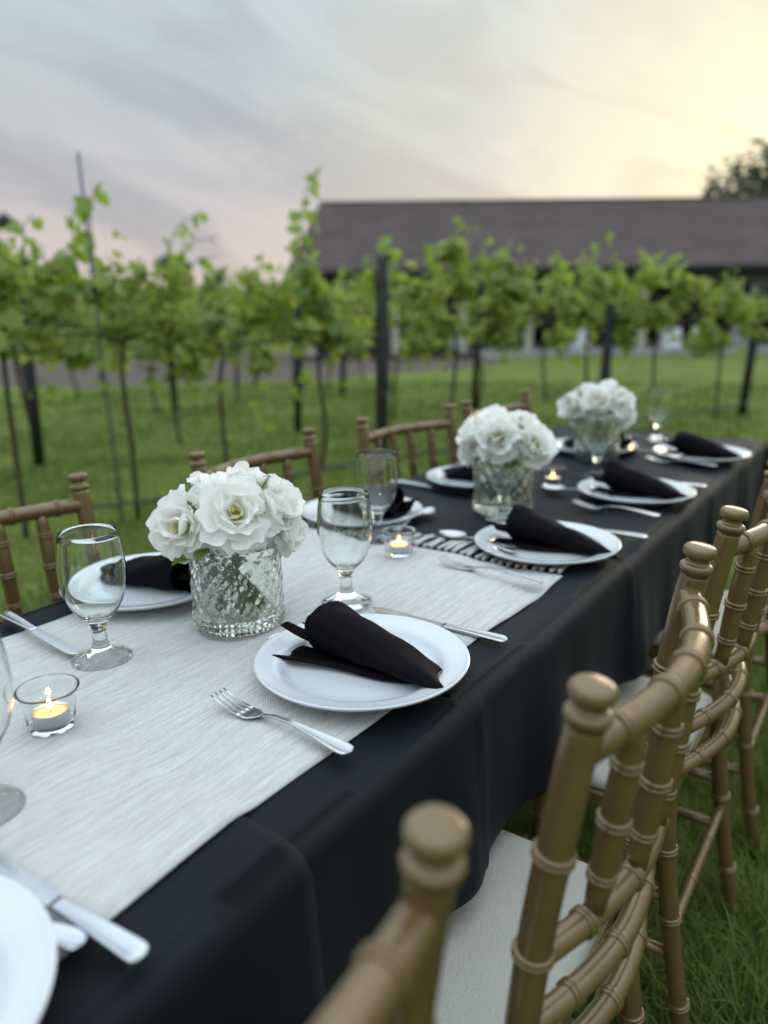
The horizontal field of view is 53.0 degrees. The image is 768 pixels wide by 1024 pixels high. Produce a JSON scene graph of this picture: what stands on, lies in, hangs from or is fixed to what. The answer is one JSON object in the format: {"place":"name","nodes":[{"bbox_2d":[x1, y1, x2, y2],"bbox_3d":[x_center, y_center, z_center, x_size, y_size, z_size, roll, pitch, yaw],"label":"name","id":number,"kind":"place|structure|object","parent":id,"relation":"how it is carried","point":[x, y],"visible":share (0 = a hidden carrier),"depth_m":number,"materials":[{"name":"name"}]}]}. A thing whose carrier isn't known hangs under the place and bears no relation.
{"place":"outdoors","nodes":[
{"label":"outdoors","id":0,"kind":"place"},
{"bbox_2d":[0,351,517,388],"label":"gravel track","id":1,"kind":"structure","parent":0,"point":[61,376],"depth_m":19.61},
{"bbox_2d":[0,314,767,1023],"bbox_3d":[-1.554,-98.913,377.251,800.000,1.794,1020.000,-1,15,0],"label":"lawn ground","id":2,"kind":"structure","parent":0,"point":[670,368],"depth_m":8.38,"materials":[{"name":"plant"}]},
{"bbox_2d":[0,212,34,350],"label":"tree","id":3,"kind":"object","parent":2,"relation":"on","point":[6,217],"visible":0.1,"depth_m":54.57,"materials":[{"name":"green plant"}]},
{"bbox_2d":[19,272,44,465],"bbox_3d":[-2.850,-1.117,6.191,0.111,1.600,0.111,0,15,0],"label":"vineyard post","id":4,"kind":"object","parent":2,"relation":"on","point":[34,418],"visible":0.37,"depth_m":6.24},
{"bbox_2d":[0,212,83,538],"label":"grape vine","id":5,"kind":"object","parent":2,"relation":"on","point":[12,308],"visible":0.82,"depth_m":4.04,"materials":[{"name":"green plant"}]},
{"bbox_2d":[0,273,86,385],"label":"grape vine","id":6,"kind":"object","parent":2,"relation":"on","point":[82,311],"visible":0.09,"depth_m":8.54,"materials":[{"name":"green plant"}]},
{"bbox_2d":[0,472,95,614],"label":"chiavari chair","id":7,"kind":"object","parent":2,"relation":"on","point":[80,503],"visible":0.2,"depth_m":1.41,"materials":[{"name":"gold metal"}]},
{"bbox_2d":[16,299,88,398],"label":"grape vine","id":8,"kind":"object","parent":2,"relation":"on","point":[83,331],"visible":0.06,"depth_m":10.82,"materials":[{"name":"green plant"}]},
{"bbox_2d":[4,255,119,422],"bbox_3d":[-2.905,-1.252,6.279,1.573,1.720,0.606,-12,18,-35],"label":"grape vine","id":9,"kind":"object","parent":2,"relation":"on","point":[66,339],"visible":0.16,"depth_m":6.35,"materials":[{"name":"green plant"}]},
{"bbox_2d":[76,152,123,523],"bbox_3d":[-1.580,-0.884,4.319,0.048,2.080,0.022,-14,20,-39],"label":"vine stake","id":10,"kind":"object","parent":2,"relation":"on","point":[101,350],"visible":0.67,"depth_m":4.30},
{"bbox_2d":[0,181,218,520],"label":"grape vine","id":11,"kind":"object","parent":2,"relation":"on","point":[68,285],"visible":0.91,"depth_m":4.26,"materials":[{"name":"green plant"}]},
{"bbox_2d":[87,280,206,411],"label":"grape vine","id":12,"kind":"object","parent":2,"relation":"on","point":[135,307],"visible":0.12,"depth_m":9.09,"materials":[{"name":"green plant"}]},
{"bbox_2d":[10,301,306,341],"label":"hedgerow","id":13,"kind":"object","parent":2,"relation":"on","point":[247,332],"depth_m":77.72,"materials":[{"name":"green plant"}]},
{"bbox_2d":[80,266,249,444],"bbox_3d":[-1.838,-1.397,6.947,1.658,1.622,0.666,-12,18,-35],"label":"grape vine","id":14,"kind":"object","parent":2,"relation":"on","point":[233,353],"visible":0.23,"depth_m":7.04,"materials":[{"name":"green plant"}]},
{"bbox_2d":[166,287,177,409],"bbox_3d":[-2.623,-2.015,9.530,0.094,1.600,0.094,1,15,-1],"label":"vineyard post","id":15,"kind":"object","parent":2,"relation":"on","point":[172,363],"visible":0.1,"depth_m":9.59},
{"bbox_2d":[152,253,207,315],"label":"tree","id":16,"kind":"object","parent":2,"relation":"on","point":[162,262],"visible":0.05,"depth_m":53.04,"materials":[{"name":"green plant"}]},
{"bbox_2d":[145,254,287,462],"bbox_3d":[-0.952,-0.792,4.790,0.959,1.544,0.590,-12,18,-35],"label":"grape vine","id":17,"kind":"object","parent":2,"relation":"on","point":[194,349],"visible":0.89,"depth_m":4.58,"materials":[{"name":"green plant"}]},
{"bbox_2d":[206,271,245,340],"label":"tree","id":18,"kind":"object","parent":2,"relation":"on","point":[218,279],"visible":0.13,"depth_m":55.66,"materials":[{"name":"green plant"}]},
{"bbox_2d":[177,269,277,404],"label":"grape vine","id":19,"kind":"object","parent":2,"relation":"on","point":[230,302],"visible":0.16,"depth_m":9.76,"materials":[{"name":"green plant"}]},
{"bbox_2d":[203,274,269,384],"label":"grape vine","id":20,"kind":"object","parent":2,"relation":"on","point":[217,304],"visible":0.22,"depth_m":12.09,"materials":[{"name":"green plant"}]},
{"bbox_2d":[188,427,324,499],"bbox_3d":[-0.132,0.307,1.808,0.475,0.939,0.412,9,18,33],"label":"chiavari chair","id":21,"kind":"object","parent":2,"relation":"on","point":[309,451],"visible":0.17,"depth_m":1.90,"materials":[{"name":"gold metal"}]},
{"bbox_2d":[294,295,302,432],"bbox_3d":[-0.853,-1.541,7.660,0.094,1.600,0.094,2,15,-1],"label":"vineyard post","id":22,"kind":"object","parent":2,"relation":"on","point":[297,402],"visible":0.47,"depth_m":7.69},
{"bbox_2d":[222,258,375,370],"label":"grape vine","id":23,"kind":"object","parent":2,"relation":"on","point":[232,312],"visible":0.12,"depth_m":7.63,"materials":[{"name":"green plant"}]},
{"bbox_2d":[237,163,382,473],"bbox_3d":[-0.482,-1.202,5.196,1.126,2.116,0.509,-12,18,-35],"label":"grape vine","id":24,"kind":"object","parent":2,"relation":"on","point":[302,284],"visible":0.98,"depth_m":5.03,"materials":[{"name":"green plant"}]},
{"bbox_2d":[274,267,369,395],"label":"grape vine","id":25,"kind":"object","parent":2,"relation":"on","point":[339,304],"visible":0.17,"depth_m":10.83,"materials":[{"name":"green plant"}]},
{"bbox_2d":[340,284,345,394],"bbox_3d":[-0.588,-2.438,10.988,0.094,1.600,0.094,0,15,0],"label":"vineyard post","id":26,"kind":"object","parent":2,"relation":"on","point":[342,372],"visible":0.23,"depth_m":11.07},
{"bbox_2d":[337,292,395,380],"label":"grape vine","id":27,"kind":"object","parent":2,"relation":"on","point":[372,306],"visible":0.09,"depth_m":13.85,"materials":[{"name":"green plant"}]},
{"bbox_2d":[374,254,389,448],"bbox_3d":[-0.014,-0.989,5.506,0.111,1.620,0.111,0,15,0],"label":"vineyard post","id":28,"kind":"object","parent":2,"relation":"on","point":[382,284],"visible":0.84,"depth_m":5.41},
{"bbox_2d":[92,401,749,508],"bbox_3d":[0.094,-0.390,5.701,9.802,0.062,0.062,-12,18,-35],"label":"irrigation hose","id":29,"kind":"object","parent":28,"relation":"attached to","point":[282,477],"visible":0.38,"depth_m":5.41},
{"bbox_2d":[339,279,429,388],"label":"grape vine","id":30,"kind":"object","parent":2,"relation":"on","point":[400,303],"visible":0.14,"depth_m":11.35,"materials":[{"name":"green plant"}]},
{"bbox_2d":[310,803,469,1023],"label":"chiavari chair","id":31,"kind":"object","parent":2,"relation":"on","point":[394,974],"visible":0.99,"depth_m":0.39,"materials":[{"name":"gold metal"}]},
{"bbox_2d":[339,263,450,418],"bbox_3d":[0.209,-1.930,8.548,1.612,1.758,0.621,-12,18,-35],"label":"grape vine","id":32,"kind":"object","parent":2,"relation":"on","point":[409,315],"visible":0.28,"depth_m":8.36,"materials":[{"name":"green plant"}]},
{"bbox_2d":[355,404,459,479],"bbox_3d":[0.212,0.191,2.223,0.474,0.939,0.412,14,21,43],"label":"chiavari chair","id":33,"kind":"object","parent":2,"relation":"on","point":[366,438],"visible":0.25,"depth_m":2.30,"materials":[{"name":"gold metal"}]},
{"bbox_2d":[373,215,537,463],"bbox_3d":[0.565,-1.270,5.864,1.468,1.862,0.589,-9,17,-28],"label":"grape vine","id":34,"kind":"object","parent":2,"relation":"on","point":[503,299],"visible":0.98,"depth_m":5.70,"materials":[{"name":"green plant"}]},
{"bbox_2d":[470,280,484,409],"bbox_3d":[1.109,-1.939,9.124,0.094,1.550,0.094,2,15,-1],"label":"vineyard post","id":35,"kind":"object","parent":2,"relation":"on","point":[476,368],"visible":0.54,"depth_m":9.13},
{"bbox_2d":[428,270,529,408],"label":"grape vine","id":36,"kind":"object","parent":2,"relation":"on","point":[470,307],"visible":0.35,"depth_m":8.97,"materials":[{"name":"green plant"}]},
{"bbox_2d":[460,389,531,420],"bbox_3d":[0.534,0.088,2.588,0.475,0.939,0.412,11,19,39],"label":"chiavari chair","id":37,"kind":"object","parent":2,"relation":"on","point":[467,412],"visible":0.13,"depth_m":2.68,"materials":[{"name":"gold metal"}]},
{"bbox_2d":[287,196,767,360],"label":"pavilion","id":38,"kind":"structure","parent":2,"relation":"on","point":[712,238],"depth_m":32.20,"materials":[{"name":"grey"}]},
{"bbox_2d":[434,292,458,323],"bbox_3d":[2.742,-10.075,38.788,2.100,1.900,0.115,-1,15,0],"label":"window","id":39,"kind":"structure","parent":38,"relation":"in","point":[449,301],"depth_m":38.64,"materials":[{"name":"black glass"}]},
{"bbox_2d":[519,291,558,329],"bbox_3d":[7.941,-10.198,38.943,2.100,1.900,0.115,-1,15,0],"label":"window","id":40,"kind":"structure","parent":38,"relation":"in","point":[549,326],"depth_m":39.00,"materials":[{"name":"black glass"}]},
{"bbox_2d":[568,329,590,348],"bbox_3d":[7.989,-7.098,31.468,0.928,0.760,0.928,-1,15,0],"label":"draped table","id":41,"kind":"object","parent":38,"relation":"on","point":[581,338],"visible":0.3,"depth_m":31.10,"materials":[{"name":"white fabric"}]},
{"bbox_2d":[634,289,664,327],"bbox_3d":[13.140,-10.321,39.097,2.100,1.900,0.115,-1,15,0],"label":"window","id":42,"kind":"structure","parent":38,"relation":"in","point":[657,296],"depth_m":38.90,"materials":[{"name":"black glass"}]},
{"bbox_2d":[658,328,681,347],"bbox_3d":[11.492,-6.998,30.888,0.928,0.760,0.928,-1,15,0],"label":"draped table","id":43,"kind":"object","parent":38,"relation":"on","point":[674,344],"visible":0.77,"depth_m":30.57,"materials":[{"name":"white fabric"}]},
{"bbox_2d":[671,288,715,327],"bbox_3d":[15.739,-10.383,39.174,2.100,1.900,0.115,-1,15,0],"label":"window","id":44,"kind":"structure","parent":38,"relation":"in","point":[687,319],"depth_m":39.20,"materials":[{"name":"black glass"}]},
{"bbox_2d":[728,325,744,343],"bbox_3d":[15.083,-7.546,32.724,0.928,0.760,0.928,-1,15,0],"label":"draped table","id":45,"kind":"object","parent":38,"relation":"on","point":[733,331],"visible":0.36,"depth_m":32.44,"materials":[{"name":"white fabric"}]},
{"bbox_2d":[507,265,584,400],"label":"grape vine","id":46,"kind":"object","parent":2,"relation":"on","point":[535,306],"visible":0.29,"depth_m":9.69,"materials":[{"name":"green plant"}]},
{"bbox_2d":[435,541,716,1023],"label":"chiavari chair","id":47,"kind":"object","parent":2,"relation":"on","point":[533,937],"visible":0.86,"depth_m":0.69,"materials":[{"name":"gold metal"}]},
{"bbox_2d":[522,231,644,383],"bbox_3d":[1.784,-1.510,6.765,1.256,1.823,0.583,-12,18,-35],"label":"grape vine","id":48,"kind":"object","parent":2,"relation":"on","point":[597,284],"visible":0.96,"depth_m":6.59,"materials":[{"name":"green plant"}]},
{"bbox_2d":[599,303,616,384],"bbox_3d":[2.000,-1.232,6.976,0.111,1.270,0.111,1,15,-1],"label":"vineyard post","id":49,"kind":"object","parent":2,"relation":"on","point":[607,347],"visible":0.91,"depth_m":6.87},
{"bbox_2d":[577,263,651,378],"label":"grape vine","id":50,"kind":"object","parent":2,"relation":"on","point":[602,321],"visible":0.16,"depth_m":10.40,"materials":[{"name":"green plant"}]},
{"bbox_2d":[503,460,767,1023],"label":"chiavari chair","id":51,"kind":"object","parent":2,"relation":"on","point":[718,714],"visible":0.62,"depth_m":1.20,"materials":[{"name":"gold metal"}]},
{"bbox_2d":[605,239,713,430],"bbox_3d":[2.646,-1.657,7.364,1.303,1.773,0.704,-12,18,-35],"label":"grape vine","id":52,"kind":"object","parent":2,"relation":"on","point":[660,316],"visible":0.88,"depth_m":7.13,"materials":[{"name":"green plant"}]},
{"bbox_2d":[645,590,767,858],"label":"chiavari chair","id":53,"kind":"object","parent":2,"relation":"on","point":[748,730],"visible":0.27,"depth_m":1.69,"materials":[{"name":"gold metal"}]},
{"bbox_2d":[681,328,733,356],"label":"bush","id":54,"kind":"object","parent":2,"relation":"on","point":[705,345],"visible":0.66,"depth_m":26.25,"materials":[{"name":"green plant"}]},
{"bbox_2d":[668,266,767,419],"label":"grape vine","id":55,"kind":"object","parent":2,"relation":"on","point":[733,307],"visible":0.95,"depth_m":7.86,"materials":[{"name":"green plant"}]},
{"bbox_2d":[701,134,767,196],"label":"tree","id":56,"kind":"object","parent":2,"relation":"on","point":[755,175],"visible":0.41,"depth_m":58.73,"materials":[{"name":"green plant"}]},
{"bbox_2d":[737,283,767,415],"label":"vineyard post","id":57,"kind":"object","parent":2,"relation":"on","point":[750,358],"visible":0.74,"depth_m":8.37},
{"bbox_2d":[0,321,727,353],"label":"trellis wire","id":58,"kind":"object","parent":57,"relation":"attached to","point":[319,339],"visible":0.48,"depth_m":5.05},
{"bbox_2d":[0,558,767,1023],"bbox_3d":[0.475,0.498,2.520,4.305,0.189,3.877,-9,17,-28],"label":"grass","id":59,"kind":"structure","parent":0,"point":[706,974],"depth_m":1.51,"materials":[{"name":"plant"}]},
{"bbox_2d":[0,0,767,308],"label":"sky","id":60,"kind":"structure","parent":0,"point":[223,109],"materials":[{"name":"grey"}]},
{"bbox_3d":[-0.869,0.811,0.238,0.680,0.736,1.840,9,18,33],"label":"banquet table","id":61,"kind":"object","parent":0,"visible":0},
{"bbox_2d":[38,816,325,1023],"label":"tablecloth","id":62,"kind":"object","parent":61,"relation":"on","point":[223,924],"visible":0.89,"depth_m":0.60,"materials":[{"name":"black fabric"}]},
{"bbox_2d":[0,425,767,1023],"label":"tablecloth","id":63,"kind":"object","parent":61,"relation":"on","point":[476,749],"visible":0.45,"depth_m":1.03,"materials":[{"name":"black fabric"}]},
{"bbox_2d":[0,521,571,961],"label":"table runner","id":64,"kind":"object","parent":63,"relation":"on","point":[150,767],"visible":0.64,"depth_m":0.84,"materials":[{"name":"fabric"}]},
{"bbox_2d":[0,635,25,826],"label":"water goblet","id":65,"kind":"object","parent":64,"relation":"on","point":[12,801],"visible":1,"depth_m":0.68,"materials":[{"name":"clear glass"}]},
{"bbox_2d":[0,875,56,1023],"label":"dinner plate","id":66,"kind":"object","parent":64,"relation":"on","point":[28,952],"visible":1,"depth_m":0.52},
{"bbox_2d":[0,611,79,654],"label":"dinner knife","id":67,"kind":"object","parent":64,"relation":"on","point":[44,635],"visible":1,"depth_m":1.07,"materials":[{"name":"silver metal"}]},
{"bbox_2d":[13,674,79,736],"bbox_3d":[-0.363,0.212,0.836,0.066,0.047,0.066,-1,15,0],"label":"votive holder","id":68,"kind":"object","parent":64,"relation":"on","point":[55,715],"visible":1,"depth_m":0.82,"materials":[{"name":"clear glass"}]},
{"bbox_2d":[52,922,86,951],"bbox_3d":[-0.299,0.298,0.570,0.183,0.013,0.045,4,16,17],"label":"dinner spoon","id":69,"kind":"object","parent":64,"relation":"on","point":[69,938],"visible":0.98,"depth_m":0.55,"materials":[{"name":"silver metal"}]},
{"bbox_2d":[0,853,148,964],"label":"dinner knife","id":70,"kind":"object","parent":64,"relation":"on","point":[121,944],"visible":0.97,"depth_m":0.56,"materials":[{"name":"silver metal"}]},
{"bbox_2d":[55,523,132,670],"bbox_3d":[-0.372,0.108,0.992,0.084,0.175,0.084,-1,15,0],"label":"water goblet","id":71,"kind":"object","parent":64,"relation":"on","point":[91,570],"visible":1,"depth_m":0.96,"materials":[{"name":"clear glass"}]},
{"bbox_2d":[59,552,191,610],"bbox_3d":[-0.382,0.117,1.252,0.268,0.024,0.268,-1,15,0],"label":"dinner plate","id":72,"kind":"object","parent":64,"relation":"on","point":[138,598],"visible":0.27,"depth_m":1.21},
{"bbox_2d":[126,554,190,590],"bbox_3d":[-0.376,0.084,1.253,0.247,0.072,0.091,2,15,11],"label":"rolled napkin","id":73,"kind":"object","parent":72,"relation":"on","point":[158,572],"visible":0.59,"depth_m":1.23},
{"bbox_2d":[188,542,285,636],"bbox_3d":[-0.213,0.098,1.114,0.134,0.127,0.134,-3,15,-8],"label":"glass vase","id":74,"kind":"object","parent":64,"relation":"on","point":[235,594],"visible":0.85,"depth_m":1.06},
{"bbox_2d":[145,461,308,566],"bbox_3d":[-0.218,0.034,1.099,0.222,0.213,0.185,-3,15,-8],"label":"peony bouquet","id":75,"kind":"object","parent":74,"relation":"in","point":[241,507],"visible":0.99,"depth_m":1.04,"materials":[{"name":"white plant"}]},
{"bbox_2d":[210,688,353,754],"bbox_3d":[-0.114,0.228,0.838,0.202,0.012,0.025,10,19,36],"label":"dinner fork","id":76,"kind":"object","parent":64,"relation":"on","point":[336,745],"visible":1,"depth_m":0.82,"materials":[{"name":"silver metal"}]},
{"bbox_2d":[317,487,371,609],"bbox_3d":[-0.059,0.055,1.173,0.084,0.175,0.084,-1,15,0],"label":"water goblet","id":77,"kind":"object","parent":64,"relation":"on","point":[344,524],"visible":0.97,"depth_m":1.14,"materials":[{"name":"clear glass"}]},
{"bbox_2d":[253,614,469,711],"bbox_3d":[-0.027,0.190,0.961,0.268,0.024,0.268,-1,15,0],"label":"dinner plate","id":78,"kind":"object","parent":64,"relation":"on","point":[316,686],"visible":0.68,"depth_m":0.93,"materials":[{"name":"ceramic"}]},
{"bbox_2d":[273,601,450,696],"bbox_3d":[-0.016,0.161,0.956,0.246,0.068,0.094,6,17,25],"label":"rolled napkin","id":79,"kind":"object","parent":78,"relation":"on","point":[340,635],"visible":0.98,"depth_m":0.95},
{"bbox_2d":[381,525,416,557],"bbox_3d":[0.028,0.056,1.413,0.066,0.047,0.066,-1,15,0],"label":"votive holder","id":80,"kind":"object","parent":64,"relation":"on","point":[398,540],"visible":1,"depth_m":1.40,"materials":[{"name":"clear glass"}]},
{"bbox_2d":[373,607,507,643],"bbox_3d":[0.073,0.158,1.098,0.222,0.006,0.020,9,18,33],"label":"dinner knife","id":81,"kind":"object","parent":64,"relation":"on","point":[490,636],"visible":0.91,"depth_m":1.07,"materials":[{"name":"silver metal"}]},
{"bbox_2d":[437,555,542,583],"bbox_3d":[0.178,0.098,1.302,0.202,0.012,0.025,11,19,39],"label":"dinner fork","id":82,"kind":"object","parent":64,"relation":"on","point":[459,565],"visible":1,"depth_m":1.30,"materials":[{"name":"silver metal"}]},
{"bbox_2d":[302,497,422,526],"bbox_3d":[-0.049,0.002,1.681,0.268,0.024,0.268,-1,15,0],"label":"dinner plate","id":83,"kind":"object","parent":63,"relation":"on","point":[310,513],"visible":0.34,"depth_m":1.65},
{"bbox_2d":[382,485,422,519],"bbox_3d":[-0.043,-0.032,1.679,0.247,0.076,0.091,6,16,24],"label":"rolled napkin","id":84,"kind":"object","parent":83,"relation":"on","point":[399,506],"visible":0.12,"depth_m":1.64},
{"bbox_2d":[355,449,397,543],"bbox_3d":[-0.014,-0.032,1.515,0.084,0.175,0.084,-1,15,0],"label":"water goblet","id":85,"kind":"object","parent":63,"relation":"on","point":[376,475],"visible":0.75,"depth_m":1.48,"materials":[{"name":"clear glass"}]},
{"bbox_2d":[398,480,468,492],"bbox_3d":[0.119,-0.064,1.926,0.222,0.006,0.020,10,19,36],"label":"dinner knife","id":86,"kind":"object","parent":63,"relation":"on","point":[423,485],"visible":0.85,"depth_m":1.93,"materials":[{"name":"silver metal"}]},
{"bbox_2d":[426,464,473,490],"bbox_3d":[0.242,-0.085,1.990,0.268,0.024,0.268,-1,15,0],"label":"dinner plate","id":87,"kind":"object","parent":63,"relation":"on","point":[437,475],"visible":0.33,"depth_m":1.99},
{"bbox_2d":[441,462,473,480],"bbox_3d":[0.250,-0.116,1.991,0.246,0.068,0.094,4,16,17],"label":"rolled napkin","id":88,"kind":"object","parent":87,"relation":"on","point":[462,472],"visible":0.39,"depth_m":2.00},
{"bbox_2d":[439,530,515,551],"bbox_3d":[0.175,0.054,1.466,0.045,0.013,0.183,-15,20,-42],"label":"dinner spoon","id":89,"kind":"object","parent":63,"relation":"on","point":[452,534],"visible":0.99,"depth_m":1.49,"materials":[{"name":"silver metal"}]},
{"bbox_2d":[472,457,532,515],"bbox_3d":[0.266,-0.065,1.716,0.134,0.127,0.134,3,15,14],"label":"glass vase","id":90,"kind":"object","parent":63,"relation":"on","point":[485,500],"visible":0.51,"depth_m":1.67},
{"bbox_2d":[456,404,558,469],"bbox_3d":[0.271,-0.130,1.699,0.225,0.214,0.181,3,15,14],"label":"peony bouquet","id":91,"kind":"object","parent":90,"relation":"in","point":[482,427],"visible":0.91,"depth_m":1.64,"materials":[{"name":"white plant"}]},
{"bbox_2d":[485,437,524,522],"bbox_3d":[0.255,-0.067,1.629,0.084,0.175,0.084,-1,15,0],"label":"water goblet","id":92,"kind":"object","parent":63,"relation":"on","point":[504,467],"visible":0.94,"depth_m":1.59,"materials":[{"name":"clear glass"}]},
{"bbox_2d":[474,521,621,565],"bbox_3d":[0.303,0.062,1.436,0.268,0.024,0.268,-1,15,0],"label":"dinner plate","id":93,"kind":"object","parent":63,"relation":"on","point":[610,542],"visible":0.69,"depth_m":1.41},
{"bbox_2d":[487,505,617,559],"bbox_3d":[0.315,0.032,1.429,0.247,0.072,0.091,6,16,23],"label":"rolled napkin","id":94,"kind":"object","parent":93,"relation":"on","point":[526,527],"visible":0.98,"depth_m":1.42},
{"bbox_2d":[541,465,566,485],"bbox_3d":[0.428,-0.090,1.952,0.066,0.047,0.066,-1,15,0],"label":"votive holder","id":95,"kind":"object","parent":63,"relation":"on","point":[552,474],"visible":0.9,"depth_m":1.93,"materials":[{"name":"clear glass"}]},
{"bbox_2d":[542,485,612,497],"bbox_3d":[0.460,-0.050,1.845,0.183,0.013,0.045,11,19,39],"label":"dinner spoon","id":96,"kind":"object","parent":63,"relation":"on","point":[553,487],"visible":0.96,"depth_m":1.86,"materials":[{"name":"silver metal"}]},
{"bbox_2d":[573,418,620,461],"bbox_3d":[0.630,-0.220,2.272,0.134,0.127,0.134,7,17,28],"label":"glass vase","id":97,"kind":"object","parent":63,"relation":"on","point":[581,453],"visible":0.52,"depth_m":2.24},
{"bbox_2d":[557,379,636,429],"bbox_3d":[0.627,-0.284,2.256,0.220,0.212,0.185,7,17,28],"label":"peony bouquet","id":98,"kind":"object","parent":97,"relation":"in","point":[609,394],"visible":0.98,"depth_m":2.20,"materials":[{"name":"white plant"}]},
{"bbox_2d":[556,438,637,454],"bbox_3d":[0.646,-0.199,2.390,0.268,0.024,0.268,-1,15,0],"label":"dinner plate","id":99,"kind":"object","parent":63,"relation":"on","point":[561,447],"visible":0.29,"depth_m":2.36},
{"bbox_2d":[562,430,635,449],"bbox_3d":[0.653,-0.231,2.390,0.247,0.072,0.091,8,17,30],"label":"rolled napkin","id":100,"kind":"object","parent":99,"relation":"on","point":[624,443],"visible":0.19,"depth_m":2.35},
{"bbox_2d":[581,409,614,477],"bbox_3d":[0.564,-0.179,2.029,0.084,0.175,0.084,-1,15,0],"label":"water goblet","id":101,"kind":"object","parent":63,"relation":"on","point":[598,431],"visible":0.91,"depth_m":1.99,"materials":[{"name":"clear glass"}]},
{"bbox_2d":[571,498,660,516],"bbox_3d":[0.505,-0.008,1.684,0.202,0.012,0.025,12,20,40],"label":"dinner fork","id":102,"kind":"object","parent":63,"relation":"on","point":[581,503],"visible":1,"depth_m":1.68,"materials":[{"name":"silver metal"}]},
{"bbox_2d":[602,529,647,538],"bbox_3d":[0.416,0.034,1.543,0.222,0.006,0.020,9,18,33],"label":"dinner knife","id":103,"kind":"object","parent":63,"relation":"on","point":[632,534],"visible":0.61,"depth_m":1.50,"materials":[{"name":"silver metal"}]},
{"bbox_2d":[577,478,696,506],"bbox_3d":[0.595,-0.045,1.821,0.268,0.024,0.268,-1,15,0],"label":"dinner plate","id":104,"kind":"object","parent":63,"relation":"on","point":[690,492],"visible":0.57,"depth_m":1.79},
{"bbox_2d":[588,459,692,501],"bbox_3d":[0.608,-0.079,1.817,0.247,0.076,0.091,7,17,28],"label":"rolled napkin","id":105,"kind":"object","parent":104,"relation":"on","point":[617,477],"visible":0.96,"depth_m":1.81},
{"bbox_2d":[644,386,671,441],"bbox_3d":[0.910,-0.326,2.557,0.084,0.175,0.084,-1,15,0],"label":"water goblet","id":106,"kind":"object","parent":63,"relation":"on","point":[658,405],"visible":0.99,"depth_m":2.52,"materials":[{"name":"clear glass"}]},
{"bbox_2d":[644,455,717,465],"bbox_3d":[0.835,-0.143,2.167,0.202,0.012,0.025,12,20,40],"label":"dinner fork","id":107,"kind":"object","parent":63,"relation":"on","point":[659,460],"visible":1,"depth_m":2.17,"materials":[{"name":"silver metal"}]},
{"bbox_2d":[653,444,750,463],"bbox_3d":[0.930,-0.168,2.260,0.268,0.024,0.268,-1,15,0],"label":"dinner plate","id":108,"kind":"object","parent":63,"relation":"on","point":[659,449],"visible":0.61,"depth_m":2.23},
{"bbox_2d":[662,430,746,460],"bbox_3d":[0.942,-0.197,2.255,0.246,0.068,0.094,9,18,33],"label":"rolled napkin","id":109,"kind":"object","parent":108,"relation":"on","point":[683,442],"visible":0.98,"depth_m":2.25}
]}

